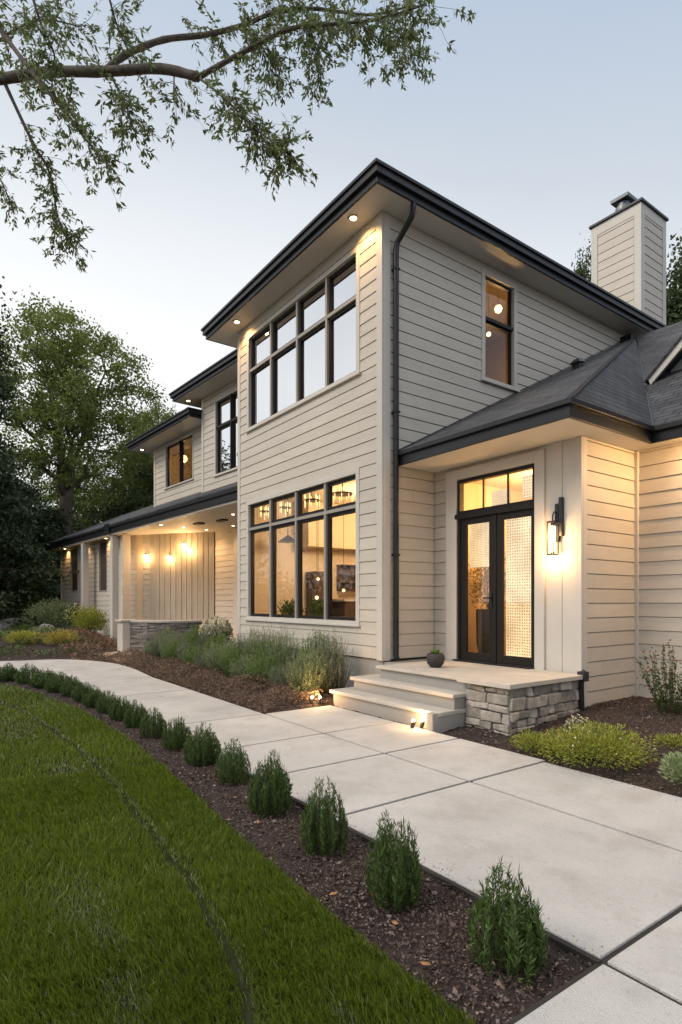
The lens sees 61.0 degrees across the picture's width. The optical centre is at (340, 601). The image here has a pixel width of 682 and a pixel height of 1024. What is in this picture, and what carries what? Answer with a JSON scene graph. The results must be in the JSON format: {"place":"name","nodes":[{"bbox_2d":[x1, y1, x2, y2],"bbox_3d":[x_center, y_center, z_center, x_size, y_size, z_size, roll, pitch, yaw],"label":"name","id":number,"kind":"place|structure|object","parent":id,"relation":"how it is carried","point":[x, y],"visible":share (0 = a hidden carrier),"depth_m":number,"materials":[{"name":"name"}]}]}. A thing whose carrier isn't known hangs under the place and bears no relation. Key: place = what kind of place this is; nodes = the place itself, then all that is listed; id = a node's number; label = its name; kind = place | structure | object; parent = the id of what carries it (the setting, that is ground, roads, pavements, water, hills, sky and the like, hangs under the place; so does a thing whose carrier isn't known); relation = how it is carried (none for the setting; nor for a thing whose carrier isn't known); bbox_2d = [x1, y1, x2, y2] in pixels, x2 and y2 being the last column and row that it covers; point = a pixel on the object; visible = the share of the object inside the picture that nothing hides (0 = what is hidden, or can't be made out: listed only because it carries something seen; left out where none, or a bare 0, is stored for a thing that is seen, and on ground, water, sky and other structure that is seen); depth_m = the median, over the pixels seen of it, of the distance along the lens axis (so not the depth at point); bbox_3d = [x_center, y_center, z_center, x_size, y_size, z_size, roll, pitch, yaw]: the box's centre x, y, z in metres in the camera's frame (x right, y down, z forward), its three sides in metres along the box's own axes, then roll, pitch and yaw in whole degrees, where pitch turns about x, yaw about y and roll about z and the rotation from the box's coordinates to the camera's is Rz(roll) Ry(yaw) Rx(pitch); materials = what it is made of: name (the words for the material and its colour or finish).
{"place":"outdoors","nodes":[
{"label":"outdoors","id":0,"kind":"place"},
{"bbox_2d":[0,659,150,681],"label":"curved walkway","id":1,"kind":"structure","parent":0,"point":[87,671],"depth_m":12.93,"materials":[{"name":"concrete"}]},
{"bbox_2d":[103,651,132,662],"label":"porch path","id":2,"kind":"structure","parent":0,"point":[119,657],"depth_m":16.17,"materials":[{"name":"concrete"}]},
{"bbox_2d":[115,619,203,651],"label":"curved stone wall","id":3,"kind":"structure","parent":2,"relation":"on","point":[134,634],"depth_m":16.81,"materials":[{"name":"grey stone"}]},
{"bbox_2d":[0,686,475,1023],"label":"lawn ground","id":4,"kind":"structure","parent":0,"point":[248,1015],"depth_m":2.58,"materials":[{"name":"green plant"}]},
{"bbox_2d":[0,683,67,711],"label":"lawn grass","id":5,"kind":"structure","parent":4,"relation":"on","point":[9,699],"depth_m":8.75,"materials":[{"name":"plant"}]},
{"bbox_2d":[0,0,476,272],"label":"overhanging tree","id":6,"kind":"object","parent":4,"relation":"on","point":[32,71],"visible":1,"depth_m":6.09,"materials":[{"name":"green plant"}]},
{"bbox_2d":[0,0,681,519],"label":"sky","id":7,"kind":"structure","parent":0,"point":[545,113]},
{"bbox_2d":[82,677,681,1023],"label":"walkway","id":8,"kind":"structure","parent":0,"point":[592,879],"depth_m":3.98,"materials":[{"name":"concrete"}]},
{"bbox_2d":[468,557,505,653],"bbox_3d":[2.430,-0.099,9.542,0.701,1.998,0.704,0,0,-36],"label":"potted plant","id":9,"kind":"object","parent":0,"point":[482,628],"visible":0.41,"depth_m":9.42,"materials":[{"name":"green plant"}]},
{"label":"ground","id":10,"kind":"structure","parent":0,"visible":0},
{"bbox_2d":[0,457,59,619],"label":"conifer","id":11,"kind":"object","parent":10,"relation":"on","point":[46,587],"visible":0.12,"depth_m":28.07,"materials":[{"name":"green plant"}]},
{"bbox_2d":[0,558,59,605],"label":"woodland undergrowth","id":12,"kind":"object","parent":10,"relation":"on","point":[54,579],"visible":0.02,"depth_m":31.60,"materials":[{"name":"plant"}]},
{"bbox_2d":[4,483,67,602],"bbox_3d":[-18.079,-1.984,31.903,9.780,9.486,9.761,0,0,-3],"label":"conifer","id":13,"kind":"object","parent":10,"relation":"on","point":[46,537],"visible":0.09,"depth_m":32.16,"materials":[{"name":"green plant"}]},
{"bbox_2d":[0,276,78,628],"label":"conifer","id":14,"kind":"object","parent":10,"relation":"on","point":[15,519],"visible":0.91,"depth_m":24.57,"materials":[{"name":"green plant"}]},
{"bbox_2d":[2,502,86,588],"bbox_3d":[-17.857,-1.133,35.840,10.206,9.802,10.185,0,0,5],"label":"conifer","id":15,"kind":"object","parent":10,"relation":"on","point":[53,517],"visible":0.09,"depth_m":35.18,"materials":[{"name":"green plant"}]},
{"bbox_2d":[31,461,125,527],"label":"broadleaf tree","id":16,"kind":"object","parent":10,"relation":"on","point":[79,507],"visible":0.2,"depth_m":47.12,"materials":[{"name":"green plant"}]},
{"bbox_2d":[0,286,167,578],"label":"broadleaf tree","id":17,"kind":"object","parent":10,"relation":"on","point":[67,386],"visible":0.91,"depth_m":34.66,"materials":[{"name":"green plant"}]},
{"bbox_2d":[72,513,95,532],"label":"broadleaf tree","id":18,"kind":"object","parent":10,"relation":"on","point":[81,526],"visible":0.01,"depth_m":41.86,"materials":[{"name":"green plant"}]},
{"bbox_2d":[74,459,153,529],"bbox_3d":[-13.508,-3.657,42.558,10.091,12.914,11.576,0,0,18],"label":"broadleaf tree","id":19,"kind":"object","parent":10,"relation":"on","point":[112,512],"visible":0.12,"depth_m":39.78,"materials":[{"name":"green plant"}]},
{"bbox_2d":[95,400,179,503],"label":"broadleaf tree","id":20,"kind":"object","parent":10,"relation":"on","point":[163,411],"visible":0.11,"depth_m":43.45,"materials":[{"name":"green plant"}]},
{"bbox_2d":[105,411,173,495],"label":"broadleaf tree","id":21,"kind":"object","parent":10,"relation":"on","point":[131,467],"depth_m":46.72,"materials":[{"name":"green plant"}]},
{"bbox_2d":[32,624,322,712],"bbox_3d":[-5.692,1.251,15.079,2.348,0.859,17.182,0,0,-36],"label":"dry ground cover","id":22,"kind":"object","parent":10,"relation":"on","point":[162,662],"visible":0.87,"depth_m":11.17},
{"bbox_2d":[0,630,681,1023],"bbox_3d":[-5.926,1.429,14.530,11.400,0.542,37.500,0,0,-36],"label":"mulch bed","id":23,"kind":"object","parent":10,"relation":"on","point":[610,772],"visible":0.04,"depth_m":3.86,"materials":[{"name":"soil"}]},
{"bbox_2d":[0,662,18,680],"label":"row shrub","id":24,"kind":"object","parent":23,"relation":"on","point":[6,674],"visible":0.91,"depth_m":11.11,"materials":[{"name":"plant"}]},
{"bbox_2d":[4,622,36,631],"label":"garden tuft","id":25,"kind":"object","parent":23,"relation":"on","point":[14,626],"visible":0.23,"depth_m":21.80,"materials":[{"name":"green plant"}]},
{"bbox_2d":[2,630,40,643],"bbox_3d":[-9.863,1.090,17.944,1.114,0.457,1.078,0,0,-36],"label":"yellow mound","id":26,"kind":"object","parent":23,"relation":"on","point":[18,635],"visible":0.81,"depth_m":17.82,"materials":[{"name":"plant"}]},
{"bbox_2d":[13,663,41,683],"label":"row shrub","id":27,"kind":"object","parent":23,"relation":"on","point":[24,675],"visible":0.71,"depth_m":10.75,"materials":[{"name":"plant"}]},
{"bbox_2d":[0,591,58,626],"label":"garden shrub","id":28,"kind":"object","parent":23,"relation":"on","point":[26,603],"visible":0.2,"depth_m":26.63,"materials":[{"name":"green plant"}]},
{"bbox_2d":[28,668,59,687],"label":"row shrub","id":29,"kind":"object","parent":23,"relation":"on","point":[37,680],"visible":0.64,"depth_m":10.22,"materials":[{"name":"plant"}]},
{"bbox_2d":[21,597,78,628],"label":"garden shrub","id":30,"kind":"object","parent":23,"relation":"on","point":[56,616],"visible":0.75,"depth_m":23.72,"materials":[{"name":"green plant"}]},
{"bbox_2d":[43,672,73,692],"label":"row shrub","id":31,"kind":"object","parent":23,"relation":"on","point":[53,685],"visible":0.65,"depth_m":9.74,"materials":[{"name":"plant"}]},
{"bbox_2d":[40,629,78,644],"bbox_3d":[-8.639,1.088,17.848,1.164,0.522,1.146,0,0,-36],"label":"yellow mound","id":32,"kind":"object","parent":23,"relation":"on","point":[63,635],"visible":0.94,"depth_m":17.71,"materials":[{"name":"plant"}]},
{"bbox_2d":[0,625,119,657],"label":"ground cover","id":33,"kind":"object","parent":23,"relation":"on","point":[28,641],"visible":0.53,"depth_m":16.93,"materials":[{"name":"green plant"}]},
{"bbox_2d":[59,675,83,696],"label":"row shrub","id":34,"kind":"object","parent":23,"relation":"on","point":[64,686],"visible":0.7,"depth_m":9.29,"materials":[{"name":"plant"}]},
{"bbox_2d":[48,627,94,638],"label":"dark shrub","id":35,"kind":"object","parent":23,"relation":"on","point":[83,635],"visible":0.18,"depth_m":19.59,"materials":[{"name":"plant"}]},
{"bbox_2d":[63,602,87,628],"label":"yellow flower bush","id":36,"kind":"object","parent":23,"relation":"on","point":[73,612],"visible":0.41,"depth_m":21.93,"materials":[{"name":"green plant"}]},
{"bbox_2d":[70,681,91,701],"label":"row shrub","id":37,"kind":"object","parent":23,"relation":"on","point":[80,690],"visible":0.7,"depth_m":8.83,"materials":[{"name":"plant"}]},
{"bbox_2d":[70,605,108,630],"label":"lime bush","id":38,"kind":"object","parent":23,"relation":"on","point":[93,620],"visible":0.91,"depth_m":21.14,"materials":[{"name":"plant"}]},
{"bbox_2d":[80,685,106,707],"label":"row shrub","id":39,"kind":"object","parent":23,"relation":"on","point":[91,697],"visible":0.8,"depth_m":8.36,"materials":[{"name":"plant"}]},
{"bbox_2d":[95,689,117,713],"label":"row shrub","id":40,"kind":"object","parent":23,"relation":"on","point":[104,704],"visible":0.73,"depth_m":7.92,"materials":[{"name":"plant"}]},
{"bbox_2d":[107,695,131,720],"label":"row shrub","id":41,"kind":"object","parent":23,"relation":"on","point":[114,709],"visible":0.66,"depth_m":7.42,"materials":[{"name":"plant"}]},
{"bbox_2d":[123,699,147,727],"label":"row shrub","id":42,"kind":"object","parent":23,"relation":"on","point":[134,717],"visible":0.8,"depth_m":6.98,"materials":[{"name":"plant"}]},
{"bbox_2d":[141,639,157,655],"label":"lavender plant","id":43,"kind":"object","parent":23,"relation":"on","point":[146,650],"visible":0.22,"depth_m":14.67,"materials":[{"name":"green plant"}]},
{"bbox_2d":[139,707,166,737],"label":"row shrub","id":44,"kind":"object","parent":23,"relation":"on","point":[152,728],"visible":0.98,"depth_m":6.50,"materials":[{"name":"plant"}]},
{"bbox_2d":[147,634,176,658],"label":"lavender plant","id":45,"kind":"object","parent":23,"relation":"on","point":[155,648],"visible":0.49,"depth_m":14.21,"materials":[{"name":"green plant"}]},
{"bbox_2d":[155,627,179,652],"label":"lavender plant","id":46,"kind":"object","parent":23,"relation":"on","point":[165,632],"visible":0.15,"depth_m":14.95,"materials":[{"name":"green plant"}]},
{"bbox_2d":[157,634,181,658],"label":"lavender plant","id":47,"kind":"object","parent":23,"relation":"on","point":[163,644],"visible":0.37,"depth_m":13.72,"materials":[{"name":"green plant"}]},
{"bbox_2d":[162,640,186,665],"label":"lavender plant","id":48,"kind":"object","parent":23,"relation":"on","point":[169,654],"visible":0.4,"depth_m":13.22,"materials":[{"name":"green plant"}]},
{"bbox_2d":[160,716,191,750],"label":"row shrub","id":49,"kind":"object","parent":23,"relation":"on","point":[178,734],"visible":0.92,"depth_m":5.96,"materials":[{"name":"plant"}]},
{"bbox_2d":[175,640,201,662],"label":"lavender plant","id":50,"kind":"object","parent":23,"relation":"on","point":[182,651],"visible":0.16,"depth_m":12.71,"materials":[{"name":"green plant"}]},
{"bbox_2d":[184,624,202,650],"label":"lavender plant","id":51,"kind":"object","parent":23,"relation":"on","point":[193,636],"visible":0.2,"depth_m":13.28,"materials":[{"name":"green plant"}]},
{"bbox_2d":[182,644,206,669],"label":"lavender plant","id":52,"kind":"object","parent":23,"relation":"on","point":[194,650],"visible":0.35,"depth_m":12.18,"materials":[{"name":"green plant"}]},
{"bbox_2d":[182,722,221,766],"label":"row shrub","id":53,"kind":"object","parent":23,"relation":"on","point":[201,750],"visible":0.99,"depth_m":5.40,"materials":[{"name":"green plant"}]},
{"bbox_2d":[191,649,217,673],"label":"lavender plant","id":54,"kind":"object","parent":23,"relation":"on","point":[199,661],"visible":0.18,"depth_m":11.62,"materials":[{"name":"green plant"}]},
{"bbox_2d":[197,622,228,652],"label":"lavender plant","id":55,"kind":"object","parent":23,"relation":"on","point":[205,636],"visible":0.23,"depth_m":12.74,"materials":[{"name":"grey plant"}]},
{"bbox_2d":[198,615,233,641],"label":"hydrangea","id":56,"kind":"object","parent":23,"relation":"on","point":[223,622],"visible":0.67,"depth_m":13.09,"materials":[{"name":"white plant"}]},
{"bbox_2d":[201,639,238,675],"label":"lavender plant","id":57,"kind":"object","parent":23,"relation":"on","point":[212,659],"visible":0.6,"depth_m":11.18,"materials":[{"name":"green plant"}]},
{"bbox_2d":[204,632,236,654],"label":"lavender plant","id":58,"kind":"object","parent":23,"relation":"on","point":[220,641],"visible":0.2,"depth_m":12.26,"materials":[{"name":"green plant"}]},
{"bbox_2d":[214,738,251,785],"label":"row shrub","id":59,"kind":"object","parent":23,"relation":"on","point":[238,767],"visible":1,"depth_m":4.85,"materials":[{"name":"plant"}]},
{"bbox_2d":[217,644,249,677],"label":"lavender plant","id":60,"kind":"object","parent":23,"relation":"on","point":[225,660],"visible":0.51,"depth_m":10.74,"materials":[{"name":"green plant"}]},
{"bbox_2d":[219,632,254,661],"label":"lavender plant","id":61,"kind":"object","parent":23,"relation":"on","point":[239,645],"visible":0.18,"depth_m":11.74,"materials":[{"name":"green plant"}]},
{"bbox_2d":[227,654,259,683],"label":"lavender plant","id":62,"kind":"object","parent":23,"relation":"on","point":[242,670],"visible":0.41,"depth_m":10.23,"materials":[{"name":"green plant"}]},
{"bbox_2d":[238,625,274,663],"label":"lavender plant","id":63,"kind":"object","parent":23,"relation":"on","point":[251,646],"visible":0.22,"depth_m":11.22,"materials":[{"name":"green plant"}]},
{"bbox_2d":[243,653,283,687],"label":"lavender plant","id":64,"kind":"object","parent":23,"relation":"on","point":[264,664],"visible":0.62,"depth_m":9.75,"materials":[{"name":"green plant"}]},
{"bbox_2d":[251,637,278,673],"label":"lavender plant","id":65,"kind":"object","parent":23,"relation":"on","point":[258,647],"visible":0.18,"depth_m":10.62,"materials":[{"name":"green plant"}]},
{"bbox_2d":[246,750,292,818],"bbox_3d":[-0.499,1.297,4.211,0.383,0.475,0.347,0,0,-45],"label":"row shrub","id":66,"kind":"object","parent":23,"relation":"on","point":[272,792],"visible":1,"depth_m":4.13,"materials":[{"name":"green plant"}]},
{"bbox_2d":[262,627,301,678],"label":"lavender plant","id":67,"kind":"object","parent":23,"relation":"on","point":[279,654],"visible":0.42,"depth_m":10.14,"materials":[{"name":"green plant"}]},
{"bbox_2d":[266,661,302,692],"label":"lavender plant","id":68,"kind":"object","parent":23,"relation":"on","point":[283,678],"visible":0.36,"depth_m":9.20,"materials":[{"name":"green plant"}]},
{"bbox_2d":[282,647,329,697],"bbox_3d":[-0.511,1.062,8.845,0.725,0.823,0.700,0,0,34],"label":"lavender plant","id":69,"kind":"object","parent":23,"relation":"on","point":[308,683],"visible":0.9,"depth_m":8.76,"materials":[{"name":"green plant"}]},
{"bbox_2d":[296,628,331,677],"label":"lavender plant","id":70,"kind":"object","parent":23,"relation":"on","point":[306,641],"visible":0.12,"depth_m":9.65,"materials":[{"name":"green plant"}]},
{"bbox_2d":[298,776,348,857],"bbox_3d":[-0.105,1.293,3.538,0.325,0.478,0.345,0,0,18],"label":"row shrub","id":71,"kind":"object","parent":23,"relation":"on","point":[324,819],"visible":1,"depth_m":3.50,"materials":[{"name":"green plant"}]},
{"bbox_2d":[306,631,347,692],"bbox_3d":[-0.227,0.939,9.111,0.706,1.069,0.674,0,0,20],"label":"lavender plant","id":72,"kind":"object","parent":23,"relation":"on","point":[326,686],"visible":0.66,"depth_m":9.05,"materials":[{"name":"green plant"}]},
{"bbox_2d":[326,637,353,688],"bbox_3d":[-0.053,0.998,9.186,0.567,0.912,0.569,0,0,-43],"label":"russian sage","id":73,"kind":"object","parent":23,"relation":"on","point":[342,678],"visible":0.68,"depth_m":9.12,"materials":[{"name":"green plant"}]},
{"bbox_2d":[363,808,424,912],"bbox_3d":[0.275,1.296,2.953,0.327,0.480,0.338,0,0,-9],"label":"row shrub","id":74,"kind":"object","parent":23,"relation":"on","point":[400,891],"visible":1,"depth_m":2.88,"materials":[{"name":"green plant"}]},
{"bbox_2d":[329,658,526,732],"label":"entry steps","id":75,"kind":"structure","parent":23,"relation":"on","point":[406,691],"depth_m":7.60,"materials":[{"name":"concrete"}]},
{"bbox_2d":[426,649,444,667],"bbox_3d":[1.331,0.793,8.151,0.260,0.267,0.260,0,0,-36],"label":"planter","id":76,"kind":"object","parent":75,"relation":"on","point":[435,658],"visible":1,"depth_m":8.06,"materials":[{"name":"ceramic"}]},
{"bbox_2d":[463,855,550,987],"bbox_3d":[0.675,1.317,2.429,0.379,0.453,0.370,0,0,-36],"label":"row shrub","id":77,"kind":"object","parent":23,"relation":"on","point":[531,941],"visible":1,"depth_m":2.38,"materials":[{"name":"green plant"}]},
{"bbox_2d":[457,669,582,735],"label":"stone pier","id":78,"kind":"structure","parent":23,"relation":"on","point":[510,703],"depth_m":6.78,"materials":[{"name":"grey stone"}]},
{"bbox_2d":[508,729,565,757],"bbox_3d":[1.998,1.412,5.821,0.603,0.242,0.601,0,0,-36],"label":"golden juniper","id":79,"kind":"object","parent":23,"relation":"on","point":[533,741],"visible":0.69,"depth_m":5.79,"materials":[{"name":"plant"}]},
{"bbox_2d":[562,714,593,734],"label":"white heather","id":80,"kind":"object","parent":23,"relation":"on","point":[575,721],"visible":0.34,"depth_m":6.12,"materials":[{"name":"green plant"}]},
{"bbox_2d":[534,720,658,770],"bbox_3d":[2.344,1.359,5.383,1.063,0.523,1.044,0,0,-36],"label":"golden juniper","id":81,"kind":"object","parent":23,"relation":"on","point":[600,744],"visible":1,"depth_m":5.26,"materials":[{"name":"green plant"}]},
{"bbox_2d":[633,635,681,714],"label":"leggy shrub","id":82,"kind":"object","parent":23,"relation":"on","point":[660,700],"visible":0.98,"depth_m":6.89,"materials":[{"name":"green plant"}]},
{"bbox_2d":[648,732,681,749],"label":"golden creeper","id":83,"kind":"object","parent":23,"relation":"on","point":[671,741],"visible":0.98,"depth_m":5.74,"materials":[{"name":"plant"}]},
{"bbox_2d":[656,750,681,784],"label":"sage plant","id":84,"kind":"object","parent":23,"relation":"on","point":[676,767],"visible":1,"depth_m":4.68,"materials":[{"name":"green plant"}]},
{"bbox_2d":[44,158,681,710],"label":"house","id":85,"kind":"structure","parent":10,"relation":"on","point":[528,452],"depth_m":9.48,"materials":[{"name":"paint"}]},
{"bbox_2d":[71,547,77,591],"bbox_3d":[-11.834,-1.395,25.795,0.110,1.930,1.090,0,0,-40],"label":"window","id":86,"kind":"structure","parent":85,"relation":"in","point":[74,552],"depth_m":25.92,"materials":[{"name":"glass"}]},
{"bbox_2d":[99,540,107,591],"bbox_3d":[-9.310,-1.370,22.769,0.110,1.980,0.970,0,0,-40],"label":"window","id":87,"kind":"structure","parent":85,"relation":"in","point":[103,546],"depth_m":22.85,"materials":[{"name":"glass"}]},
{"bbox_2d":[164,432,193,489],"bbox_3d":[-5.310,-4.580,19.080,0.170,1.500,2.260,0,0,-40],"label":"window","id":88,"kind":"structure","parent":85,"relation":"in","point":[180,442],"depth_m":19.03,"materials":[{"name":"brown metal"}]},
{"bbox_2d":[213,388,236,476],"bbox_3d":[-2.942,-4.625,15.756,0.170,2.190,2.020,0,0,-40],"label":"window","id":89,"kind":"structure","parent":85,"relation":"in","point":[225,407],"depth_m":16.13,"materials":[{"name":"glass"}]},
{"bbox_2d":[278,499,294,542],"bbox_3d":[-1.169,-1.800,12.723,0.440,1.000,0.440,0,0,-36],"label":"black shade lamp","id":90,"kind":"object","parent":85,"relation":"hanging from","point":[287,539],"visible":0.88,"depth_m":12.62,"materials":[{"name":"black metal"}]},
{"bbox_2d":[277,598,304,614],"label":"potted plant","id":91,"kind":"object","parent":85,"relation":"on","point":[289,608],"visible":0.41,"depth_m":12.26,"materials":[{"name":"green plant"}]},
{"bbox_2d":[244,467,360,626],"bbox_3d":[-0.843,-0.875,10.948,0.170,2.570,4.060,0,0,-36],"label":"window","id":92,"kind":"structure","parent":85,"relation":"in","point":[326,483],"depth_m":10.90,"materials":[{"name":"brown metal"}]},
{"bbox_2d":[245,244,360,432],"bbox_3d":[-0.834,-4.690,10.936,0.170,2.100,4.050,0,0,-36],"label":"window","id":93,"kind":"structure","parent":85,"relation":"in","point":[309,347],"depth_m":10.70,"materials":[{"name":"glass"}]},
{"bbox_2d":[304,493,319,507],"bbox_3d":[-0.583,-2.080,11.604,0.330,0.440,0.330,0,0,-36],"label":"chandelier","id":94,"kind":"object","parent":85,"relation":"hanging from","point":[309,499],"visible":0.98,"depth_m":11.53,"materials":[{"name":"black metal"}]},
{"bbox_2d":[305,597,332,615],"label":"potted plant","id":95,"kind":"object","parent":85,"relation":"on","point":[319,609],"visible":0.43,"depth_m":11.36,"materials":[{"name":"green plant"}]},
{"bbox_2d":[303,502,355,615],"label":"interior wall","id":96,"kind":"structure","parent":85,"relation":"on","point":[313,535],"depth_m":13.55,"materials":[{"name":"beige paint"}]},
{"bbox_2d":[332,483,353,503],"bbox_3d":[0.027,-2.070,10.811,0.430,0.460,0.430,0,0,-36],"label":"chandelier","id":97,"kind":"object","parent":85,"relation":"hanging from","point":[342,493],"visible":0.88,"depth_m":10.77,"materials":[{"name":"black metal"}]},
{"bbox_2d":[342,501,344,591],"bbox_3d":[0.061,-1.258,13.241,0.068,2.085,0.070,0,0,-36],"label":"pendant lamp","id":98,"kind":"object","parent":85,"relation":"hanging from","point":[343,590],"visible":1,"depth_m":13.24,"materials":[{"name":"black metal"}]},
{"bbox_2d":[332,599,355,616],"bbox_3d":[0.503,0.425,14.251,1.540,0.950,0.680,0,0,-36],"label":"counter","id":99,"kind":"object","parent":85,"relation":"on","point":[343,607],"visible":0.14,"depth_m":13.70,"materials":[{"name":"brown wood"}]},
{"bbox_2d":[337,564,355,590],"bbox_3d":[0.476,-0.575,14.503,1.250,0.650,0.260,0,0,-36],"label":"shelf unit","id":100,"kind":"object","parent":85,"relation":"attached to","point":[349,577],"visible":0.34,"depth_m":14.26,"materials":[{"name":"brown wood"}]},
{"bbox_2d":[452,464,533,668],"bbox_3d":[2.245,-0.481,8.503,0.215,2.807,1.460,0,0,-36],"label":"front door","id":101,"kind":"structure","parent":85,"relation":"in","point":[487,524],"depth_m":8.41,"materials":[{"name":"brown metal"}]},
{"bbox_2d":[481,267,519,391],"bbox_3d":[2.842,-4.865,10.482,1.040,1.990,0.170,0,0,-36],"label":"window","id":102,"kind":"structure","parent":85,"relation":"in","point":[487,276],"depth_m":10.61,"materials":[{"name":"brown metal"}]},
{"bbox_2d":[571,236,590,280],"bbox_3d":[14.700,-9.661,33.762,5.708,23.348,5.682,0,0,30],"label":"broadleaf tree","id":103,"kind":"object","parent":10,"relation":"on","point":[580,271],"visible":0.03,"depth_m":33.43,"materials":[{"name":"green plant"}]},
{"bbox_2d":[666,233,681,325],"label":"broadleaf tree","id":104,"kind":"object","parent":10,"relation":"on","point":[674,308],"visible":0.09,"depth_m":25.43,"materials":[{"name":"green plant"}]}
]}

